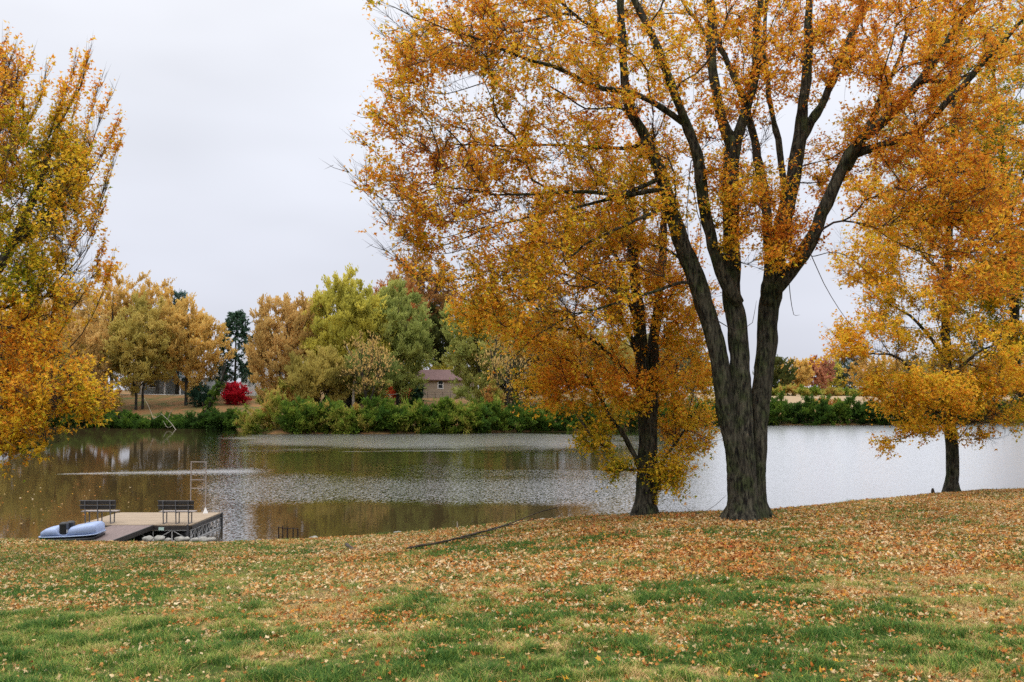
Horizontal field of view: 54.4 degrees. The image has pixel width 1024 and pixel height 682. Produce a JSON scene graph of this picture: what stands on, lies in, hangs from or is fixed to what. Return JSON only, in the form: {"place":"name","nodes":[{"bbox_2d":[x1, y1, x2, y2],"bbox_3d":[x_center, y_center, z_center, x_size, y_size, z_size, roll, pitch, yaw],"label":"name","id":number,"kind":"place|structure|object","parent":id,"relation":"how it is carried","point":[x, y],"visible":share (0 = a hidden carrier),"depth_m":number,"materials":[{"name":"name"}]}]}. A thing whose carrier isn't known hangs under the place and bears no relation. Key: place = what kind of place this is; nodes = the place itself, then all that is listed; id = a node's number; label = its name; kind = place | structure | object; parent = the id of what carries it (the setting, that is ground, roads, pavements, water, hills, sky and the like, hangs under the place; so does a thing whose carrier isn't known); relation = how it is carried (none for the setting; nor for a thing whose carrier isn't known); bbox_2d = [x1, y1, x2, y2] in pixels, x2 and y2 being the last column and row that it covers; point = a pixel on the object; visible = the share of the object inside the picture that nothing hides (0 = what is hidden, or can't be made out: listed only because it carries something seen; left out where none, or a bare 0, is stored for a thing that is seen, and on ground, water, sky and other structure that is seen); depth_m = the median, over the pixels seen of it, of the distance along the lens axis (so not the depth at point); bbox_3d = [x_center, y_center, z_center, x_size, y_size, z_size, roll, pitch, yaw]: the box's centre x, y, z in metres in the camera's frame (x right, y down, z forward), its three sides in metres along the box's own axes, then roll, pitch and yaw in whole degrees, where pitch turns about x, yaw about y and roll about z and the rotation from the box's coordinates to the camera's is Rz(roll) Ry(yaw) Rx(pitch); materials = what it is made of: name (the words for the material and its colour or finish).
{"place":"outdoors","nodes":[
{"label":"outdoors","id":0,"kind":"place"},
{"bbox_2d":[0,423,1023,541],"bbox_3d":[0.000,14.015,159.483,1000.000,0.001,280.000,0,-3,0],"label":"water","id":1,"kind":"structure","parent":0,"point":[259,486],"depth_m":68.07,"materials":[{"name":"grey liquid"}]},
{"bbox_2d":[82,512,222,541],"bbox_3d":[-14.260,7.963,39.546,4.480,1.860,4.080,0,-3,0],"label":"floating dock","id":2,"kind":"object","parent":1,"relation":"on","point":[197,526],"visible":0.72,"depth_m":38.94,"materials":[{"name":"wood"}]},
{"bbox_2d":[79,500,119,523],"bbox_3d":[-15.807,6.529,38.179,1.360,0.904,0.550,0,-3,0],"label":"dock bench","id":3,"kind":"object","parent":2,"relation":"on","point":[97,504],"visible":0.94,"depth_m":37.99,"materials":[{"name":"grey metal"}]},
{"bbox_2d":[83,525,153,541],"bbox_3d":[-14.550,7.040,36.099,1.616,0.330,3.281,0,-3,7],"label":"gangway","id":4,"kind":"object","parent":2,"relation":"attached to","point":[119,533],"visible":0.66,"depth_m":36.38,"materials":[{"name":"grey wood"}]},
{"bbox_2d":[157,500,196,523],"bbox_3d":[-12.794,6.524,38.079,1.360,0.904,0.550,0,-3,0],"label":"dock bench","id":5,"kind":"object","parent":2,"relation":"on","point":[175,506],"visible":1,"depth_m":37.90,"materials":[{"name":"grey metal"}]},
{"bbox_2d":[190,462,207,512],"bbox_3d":[-12.990,6.077,41.337,0.732,2.134,0.120,0,-3,0],"label":"swim ladder","id":6,"kind":"object","parent":2,"relation":"on","point":[205,509],"visible":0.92,"depth_m":41.32,"materials":[{"name":"silver metal"}]},
{"bbox_2d":[278,526,298,538],"bbox_3d":[-8.155,7.066,36.269,0.753,0.648,0.070,0,-3,0],"label":"rusty rack","id":7,"kind":"object","parent":1,"relation":"on","point":[287,528],"visible":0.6,"depth_m":36.26,"materials":[{"name":"metal"}]},
{"bbox_2d":[0,390,1023,681],"bbox_3d":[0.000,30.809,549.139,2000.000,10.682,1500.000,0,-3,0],"label":"ground","id":8,"kind":"structure","parent":0,"point":[166,402],"depth_m":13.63,"materials":[{"name":"green plant"}]},
{"bbox_2d":[0,316,99,409],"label":"deciduous tree","id":9,"kind":"object","parent":8,"relation":"on","point":[64,360],"visible":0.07,"depth_m":170.80,"materials":[{"name":"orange plant"}]},
{"bbox_2d":[43,409,66,426],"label":"shrub","id":10,"kind":"object","parent":8,"relation":"on","point":[52,424],"visible":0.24,"depth_m":162.75,"materials":[{"name":"green plant"}]},
{"bbox_2d":[0,20,127,482],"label":"maple tree","id":11,"kind":"object","parent":8,"relation":"on","point":[42,399],"visible":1,"depth_m":21.55,"materials":[{"name":"yellow plant"}]},
{"bbox_2d":[38,521,105,540],"bbox_3d":[-15.574,6.741,35.293,2.038,0.740,1.296,-1,-3,-4],"label":"pedal boat","id":12,"kind":"object","parent":8,"relation":"on","point":[71,530],"visible":0.98,"depth_m":34.78,"materials":[{"name":"blue plastic"}]},
{"bbox_2d":[55,410,88,427],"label":"shrub","id":13,"kind":"object","parent":8,"relation":"on","point":[74,424],"visible":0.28,"depth_m":162.56,"materials":[{"name":"green plant"}]},
{"bbox_2d":[36,285,110,351],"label":"deciduous tree","id":14,"kind":"object","parent":8,"relation":"on","point":[82,312],"visible":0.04,"depth_m":185.45,"materials":[{"name":"orange plant"}]},
{"bbox_2d":[47,304,118,397],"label":"deciduous tree","id":15,"kind":"object","parent":8,"relation":"on","point":[92,343],"visible":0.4,"depth_m":174.01,"materials":[{"name":"yellow plant"}]},
{"bbox_2d":[81,407,117,427],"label":"shrub","id":16,"kind":"object","parent":8,"relation":"on","point":[106,416],"visible":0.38,"depth_m":161.51,"materials":[{"name":"green plant"}]},
{"bbox_2d":[100,387,124,412],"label":"shrub","id":17,"kind":"object","parent":8,"relation":"on","point":[119,399],"visible":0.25,"depth_m":171.08,"materials":[{"name":"yellow plant"}]},
{"bbox_2d":[62,262,171,391],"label":"deciduous tree","id":18,"kind":"object","parent":8,"relation":"on","point":[118,296],"visible":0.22,"depth_m":195.64,"materials":[{"name":"yellow plant"}]},
{"bbox_2d":[103,408,146,427],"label":"shrub","id":19,"kind":"object","parent":8,"relation":"on","point":[129,415],"visible":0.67,"depth_m":160.77,"materials":[{"name":"green plant"}]},
{"bbox_2d":[132,415,156,428],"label":"shrub","id":20,"kind":"object","parent":8,"relation":"on","point":[142,423],"visible":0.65,"depth_m":159.48,"materials":[{"name":"green plant"}]},
{"bbox_2d":[100,288,190,409],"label":"deciduous tree","id":21,"kind":"object","parent":8,"relation":"on","point":[138,346],"visible":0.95,"depth_m":173.93,"materials":[{"name":"yellow plant"}]},
{"bbox_2d":[125,275,190,393],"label":"deciduous tree","id":22,"kind":"object","parent":8,"relation":"on","point":[165,288],"visible":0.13,"depth_m":199.84,"materials":[{"name":"yellow plant"}]},
{"bbox_2d":[148,411,179,428],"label":"shrub","id":23,"kind":"object","parent":8,"relation":"on","point":[159,420],"visible":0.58,"depth_m":159.52,"materials":[{"name":"green plant"}]},
{"bbox_2d":[159,414,192,428],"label":"shrub","id":24,"kind":"object","parent":8,"relation":"on","point":[179,422],"visible":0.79,"depth_m":159.00,"materials":[{"name":"green plant"}]},
{"bbox_2d":[131,365,228,394],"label":"grey house","id":25,"kind":"structure","parent":8,"relation":"on","point":[167,387],"depth_m":205.77,"materials":[{"name":"grey"}]},
{"bbox_2d":[167,289,192,393],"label":"pine tree","id":26,"kind":"object","parent":8,"relation":"on","point":[176,295],"visible":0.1,"depth_m":204.77,"materials":[{"name":"green plant"}]},
{"bbox_2d":[149,292,237,405],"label":"deciduous tree","id":27,"kind":"object","parent":8,"relation":"on","point":[201,327],"visible":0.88,"depth_m":178.92,"materials":[{"name":"yellow plant"}]},
{"bbox_2d":[183,410,210,428],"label":"shrub","id":28,"kind":"object","parent":8,"relation":"on","point":[194,423],"visible":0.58,"depth_m":159.07,"materials":[{"name":"green plant"}]},
{"bbox_2d":[185,382,219,407],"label":"shrub","id":29,"kind":"object","parent":8,"relation":"on","point":[195,394],"visible":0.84,"depth_m":176.54,"materials":[{"name":"green plant"}]},
{"bbox_2d":[197,406,226,428],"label":"shrub","id":30,"kind":"object","parent":8,"relation":"on","point":[213,420],"visible":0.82,"depth_m":158.36,"materials":[{"name":"green plant"}]},
{"bbox_2d":[197,352,237,416],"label":"ivy covered tree","id":31,"kind":"object","parent":8,"relation":"on","point":[216,388],"visible":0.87,"depth_m":167.58,"materials":[{"name":"green plant"}]},
{"bbox_2d":[215,406,248,428],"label":"shrub","id":32,"kind":"object","parent":8,"relation":"on","point":[229,416],"visible":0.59,"depth_m":157.96,"materials":[{"name":"green plant"}]},
{"bbox_2d":[208,309,263,388],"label":"pine tree","id":33,"kind":"object","parent":8,"relation":"on","point":[237,318],"visible":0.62,"depth_m":186.76,"materials":[{"name":"green plant"}]},
{"bbox_2d":[219,381,253,404],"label":"burning bush","id":34,"kind":"object","parent":8,"relation":"on","point":[233,392],"visible":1,"depth_m":178.80,"materials":[{"name":"red plant"}]},
{"bbox_2d":[232,403,271,433],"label":"shrub","id":35,"kind":"object","parent":8,"relation":"on","point":[248,425],"visible":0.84,"depth_m":139.61,"materials":[{"name":"green plant"}]},
{"bbox_2d":[241,347,284,395],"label":"white house","id":36,"kind":"structure","parent":8,"relation":"on","point":[251,389],"depth_m":195.83,"materials":[{"name":"white"}]},
{"bbox_2d":[257,385,293,430],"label":"shrub","id":37,"kind":"object","parent":8,"relation":"on","point":[268,405],"visible":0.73,"depth_m":140.72,"materials":[{"name":"green plant"}]},
{"bbox_2d":[241,289,327,401],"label":"deciduous tree","id":38,"kind":"object","parent":8,"relation":"on","point":[277,343],"visible":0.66,"depth_m":159.78,"materials":[{"name":"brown plant"}]},
{"bbox_2d":[277,377,304,406],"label":"shrub","id":39,"kind":"object","parent":8,"relation":"on","point":[289,394],"visible":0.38,"depth_m":156.88,"materials":[{"name":"green plant"}]},
{"bbox_2d":[271,394,316,433],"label":"shrub","id":40,"kind":"object","parent":8,"relation":"on","point":[295,421],"visible":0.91,"depth_m":137.94,"materials":[{"name":"green plant"}]},
{"bbox_2d":[286,396,336,433],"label":"shrub","id":41,"kind":"object","parent":8,"relation":"on","point":[311,425],"visible":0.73,"depth_m":138.26,"materials":[{"name":"green plant"}]},
{"bbox_2d":[282,343,356,405],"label":"deciduous tree","id":42,"kind":"object","parent":8,"relation":"on","point":[311,376],"visible":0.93,"depth_m":149.86,"materials":[{"name":"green plant"}]},
{"bbox_2d":[306,395,342,433],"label":"shrub","id":43,"kind":"object","parent":8,"relation":"on","point":[327,429],"visible":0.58,"depth_m":138.77,"materials":[{"name":"green plant"}]},
{"bbox_2d":[323,401,367,433],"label":"shrub","id":44,"kind":"object","parent":8,"relation":"on","point":[341,425],"visible":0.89,"depth_m":137.93,"materials":[{"name":"green plant"}]},
{"bbox_2d":[298,262,399,407],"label":"deciduous tree","id":45,"kind":"object","parent":8,"relation":"on","point":[339,325],"visible":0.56,"depth_m":157.80,"materials":[{"name":"green plant"}]},
{"bbox_2d":[340,402,387,432],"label":"shrub","id":46,"kind":"object","parent":8,"relation":"on","point":[363,418],"visible":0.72,"depth_m":138.53,"materials":[{"name":"green plant"}]},
{"bbox_2d":[333,329,400,398],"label":"deciduous tree","id":47,"kind":"object","parent":8,"relation":"on","point":[371,345],"visible":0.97,"depth_m":148.38,"materials":[{"name":"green plant"}]},
{"bbox_2d":[339,341,405,407],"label":"deciduous tree","id":48,"kind":"object","parent":8,"relation":"on","point":[390,377],"visible":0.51,"depth_m":151.12,"materials":[{"name":"green plant"}]},
{"bbox_2d":[357,394,398,431],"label":"shrub","id":49,"kind":"object","parent":8,"relation":"on","point":[381,407],"visible":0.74,"depth_m":139.33,"materials":[{"name":"green plant"}]},
{"bbox_2d":[375,404,412,433],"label":"shrub","id":50,"kind":"object","parent":8,"relation":"on","point":[394,423],"visible":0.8,"depth_m":138.94,"materials":[{"name":"green plant"}]},
{"bbox_2d":[356,275,440,404],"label":"deciduous tree","id":51,"kind":"object","parent":8,"relation":"on","point":[407,349],"visible":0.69,"depth_m":160.13,"materials":[{"name":"green plant"}]},
{"bbox_2d":[372,269,430,375],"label":"deciduous tree","id":52,"kind":"object","parent":8,"relation":"on","point":[410,286],"visible":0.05,"depth_m":184.69,"materials":[{"name":"green plant"}]},
{"bbox_2d":[397,395,429,432],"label":"shrub","id":53,"kind":"object","parent":8,"relation":"on","point":[414,416],"visible":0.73,"depth_m":140.12,"materials":[{"name":"green plant"}]},
{"bbox_2d":[409,385,425,398],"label":"shrub","id":54,"kind":"object","parent":8,"relation":"on","point":[418,394],"visible":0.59,"depth_m":169.26,"materials":[{"name":"green plant"}]},
{"bbox_2d":[391,250,459,363],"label":"deciduous tree","id":55,"kind":"object","parent":8,"relation":"on","point":[436,296],"visible":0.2,"depth_m":204.02,"materials":[{"name":"brown plant"}]},
{"bbox_2d":[414,402,447,432],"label":"shrub","id":56,"kind":"object","parent":8,"relation":"on","point":[431,416],"visible":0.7,"depth_m":140.43,"materials":[{"name":"green plant"}]},
{"bbox_2d":[414,296,455,369],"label":"tree","id":57,"kind":"object","parent":8,"relation":"on","point":[439,336],"visible":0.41,"depth_m":202.00,"materials":[{"name":"green plant"}]},
{"bbox_2d":[426,362,453,369],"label":"deciduous tree","id":58,"kind":"object","parent":8,"relation":"on","point":[436,367],"visible":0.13,"depth_m":203.43,"materials":[{"name":"yellow plant"}]},
{"bbox_2d":[417,370,477,397],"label":"brown cabin","id":59,"kind":"object","parent":8,"relation":"on","point":[438,385],"visible":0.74,"depth_m":189.82,"materials":[{"name":"beige wood"}]},
{"bbox_2d":[428,394,466,432],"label":"shrub","id":60,"kind":"object","parent":8,"relation":"on","point":[441,404],"visible":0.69,"depth_m":141.61,"materials":[{"name":"green plant"}]},
{"bbox_2d":[439,398,477,432],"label":"shrub","id":61,"kind":"object","parent":8,"relation":"on","point":[464,410],"visible":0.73,"depth_m":142.07,"materials":[{"name":"green plant"}]},
{"bbox_2d":[459,393,487,429],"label":"shrub","id":62,"kind":"object","parent":8,"relation":"on","point":[481,401],"visible":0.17,"depth_m":145.61,"materials":[{"name":"green plant"}]},
{"bbox_2d":[457,402,499,432],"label":"shrub","id":63,"kind":"object","parent":8,"relation":"on","point":[482,411],"visible":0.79,"depth_m":142.79,"materials":[{"name":"green plant"}]},
{"bbox_2d":[438,292,528,403],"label":"deciduous tree","id":64,"kind":"object","parent":8,"relation":"on","point":[460,359],"visible":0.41,"depth_m":155.91,"materials":[{"name":"green plant"}]},
{"bbox_2d":[480,377,506,409],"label":"shrub","id":65,"kind":"object","parent":8,"relation":"on","point":[491,386],"visible":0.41,"depth_m":147.84,"materials":[{"name":"yellow plant"}]},
{"bbox_2d":[478,393,513,431],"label":"shrub","id":66,"kind":"object","parent":8,"relation":"on","point":[496,407],"visible":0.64,"depth_m":144.98,"materials":[{"name":"green plant"}]},
{"bbox_2d":[472,333,533,407],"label":"deciduous tree","id":67,"kind":"object","parent":8,"relation":"on","point":[507,389],"visible":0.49,"depth_m":149.67,"materials":[{"name":"yellow plant"}]},
{"bbox_2d":[0,488,1023,681],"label":"fallen leaves","id":68,"kind":"object","parent":8,"relation":"on","point":[944,569],"depth_m":16.21,"materials":[{"name":"orange plant"}]},
{"bbox_2d":[476,298,559,406],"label":"deciduous tree","id":69,"kind":"object","parent":8,"relation":"on","point":[503,386],"visible":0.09,"depth_m":164.16,"materials":[{"name":"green plant"}]},
{"bbox_2d":[501,395,539,431],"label":"shrub","id":70,"kind":"object","parent":8,"relation":"on","point":[521,420],"visible":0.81,"depth_m":145.76,"materials":[{"name":"green plant"}]},
{"bbox_2d":[522,402,565,430],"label":"shrub","id":71,"kind":"object","parent":8,"relation":"on","point":[542,424],"visible":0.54,"depth_m":148.40,"materials":[{"name":"green plant"}]},
{"bbox_2d":[518,306,597,400],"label":"deciduous tree","id":72,"kind":"object","parent":8,"relation":"on","point":[568,341],"visible":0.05,"depth_m":170.30,"materials":[{"name":"orange plant"}]},
{"bbox_2d":[544,402,580,430],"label":"shrub","id":73,"kind":"object","parent":8,"relation":"on","point":[566,423],"visible":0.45,"depth_m":150.94,"materials":[{"name":"green plant"}]},
{"bbox_2d":[442,99,723,516],"bbox_3d":[2.584,-1.092,27.826,9.007,12.203,6.859,2,-4,-37],"label":"maple tree","id":74,"kind":"object","parent":8,"relation":"on","point":[649,373],"visible":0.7,"depth_m":26.97,"materials":[{"name":"orange plant"}]},
{"bbox_2d":[567,398,606,428],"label":"shrub","id":75,"kind":"object","parent":8,"relation":"on","point":[587,416],"visible":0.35,"depth_m":154.09,"materials":[{"name":"green plant"}]},
{"bbox_2d":[582,325,634,397],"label":"deciduous tree","id":76,"kind":"object","parent":8,"relation":"on","point":[629,350],"visible":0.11,"depth_m":178.08,"materials":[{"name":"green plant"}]},
{"bbox_2d":[622,394,637,427],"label":"shrub","id":77,"kind":"object","parent":8,"relation":"on","point":[633,422],"visible":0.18,"depth_m":162.86,"materials":[{"name":"green plant"}]},
{"bbox_2d":[627,330,710,396],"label":"deciduous tree","id":78,"kind":"object","parent":8,"relation":"on","point":[686,364],"visible":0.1,"depth_m":187.33,"materials":[{"name":"orange plant"}]},
{"bbox_2d":[325,0,1023,521],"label":"maple tree","id":79,"kind":"object","parent":8,"relation":"on","point":[741,408],"visible":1,"depth_m":23.60,"materials":[{"name":"orange plant"}]},
{"bbox_2d":[687,395,714,426],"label":"shrub","id":80,"kind":"object","parent":8,"relation":"on","point":[696,405],"visible":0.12,"depth_m":169.84,"materials":[{"name":"green plant"}]},
{"bbox_2d":[752,354,799,394],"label":"deciduous tree","id":81,"kind":"object","parent":8,"relation":"on","point":[782,377],"visible":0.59,"depth_m":327.17,"materials":[{"name":"green plant"}]},
{"bbox_2d":[768,396,783,424],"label":"shrub","id":82,"kind":"object","parent":8,"relation":"on","point":[776,412],"visible":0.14,"depth_m":175.05,"materials":[{"name":"green plant"}]},
{"bbox_2d":[769,390,796,424],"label":"shrub","id":83,"kind":"object","parent":8,"relation":"on","point":[782,405],"visible":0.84,"depth_m":176.28,"materials":[{"name":"green plant"}]},
{"bbox_2d":[778,383,805,395],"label":"shrub","id":84,"kind":"object","parent":8,"relation":"on","point":[788,388],"visible":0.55,"depth_m":296.36,"materials":[{"name":"yellow plant"}]},
{"bbox_2d":[781,356,814,394],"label":"deciduous tree","id":85,"kind":"object","parent":8,"relation":"on","point":[805,372],"visible":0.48,"depth_m":347.11,"materials":[{"name":"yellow plant"}]},
{"bbox_2d":[783,396,816,423],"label":"shrub","id":86,"kind":"object","parent":8,"relation":"on","point":[798,418],"visible":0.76,"depth_m":176.65,"materials":[{"name":"green plant"}]},
{"bbox_2d":[792,383,826,395],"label":"shrub","id":87,"kind":"object","parent":8,"relation":"on","point":[815,390],"visible":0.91,"depth_m":283.01,"materials":[{"name":"green plant"}]},
{"bbox_2d":[795,393,831,424],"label":"shrub","id":88,"kind":"object","parent":8,"relation":"on","point":[818,419],"visible":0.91,"depth_m":176.10,"materials":[{"name":"green plant"}]},
{"bbox_2d":[799,355,836,389],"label":"deciduous tree","id":89,"kind":"object","parent":8,"relation":"on","point":[820,374],"visible":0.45,"depth_m":357.58,"materials":[{"name":"brown plant"}]},
{"bbox_2d":[817,387,844,395],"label":"shrub","id":90,"kind":"object","parent":8,"relation":"on","point":[837,392],"visible":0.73,"depth_m":286.49,"materials":[{"name":"yellow plant"}]},
{"bbox_2d":[815,393,851,424],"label":"shrub","id":91,"kind":"object","parent":8,"relation":"on","point":[833,409],"visible":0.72,"depth_m":176.65,"materials":[{"name":"green plant"}]},
{"bbox_2d":[821,360,848,389],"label":"deciduous tree","id":92,"kind":"object","parent":8,"relation":"on","point":[835,383],"visible":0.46,"depth_m":396.81,"materials":[{"name":"yellow plant"}]},
{"bbox_2d":[832,354,864,389],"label":"deciduous tree","id":93,"kind":"object","parent":8,"relation":"on","point":[849,377],"visible":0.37,"depth_m":397.92,"materials":[{"name":"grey plant"}]},
{"bbox_2d":[831,392,870,424],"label":"shrub","id":94,"kind":"object","parent":8,"relation":"on","point":[847,416],"visible":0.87,"depth_m":176.50,"materials":[{"name":"green plant"}]},
{"bbox_2d":[850,397,883,423],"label":"shrub","id":95,"kind":"object","parent":8,"relation":"on","point":[863,407],"visible":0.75,"depth_m":176.46,"materials":[{"name":"green plant"}]},
{"bbox_2d":[843,350,904,388],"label":"deciduous tree","id":96,"kind":"object","parent":8,"relation":"on","point":[891,361],"visible":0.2,"depth_m":358.83,"materials":[{"name":"orange plant"}]},
{"bbox_2d":[868,400,903,424],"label":"shrub","id":97,"kind":"object","parent":8,"relation":"on","point":[884,421],"visible":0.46,"depth_m":175.98,"materials":[{"name":"green plant"}]},
{"bbox_2d":[797,46,1023,492],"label":"maple tree","id":98,"kind":"object","parent":8,"relation":"on","point":[945,390],"visible":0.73,"depth_m":38.97,"materials":[{"name":"yellow plant"}]},
{"bbox_2d":[868,0,1023,442],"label":"maple tree","id":99,"kind":"object","parent":8,"relation":"on","point":[989,306],"visible":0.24,"depth_m":42.60,"materials":[{"name":"orange plant"}]},
{"bbox_2d":[919,350,983,383],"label":"deciduous tree","id":100,"kind":"object","parent":8,"relation":"on","point":[967,356],"visible":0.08,"depth_m":359.93,"materials":[{"name":"orange plant"}]},
{"bbox_2d":[0,0,1023,391],"label":"sky","id":101,"kind":"structure","parent":0,"point":[222,184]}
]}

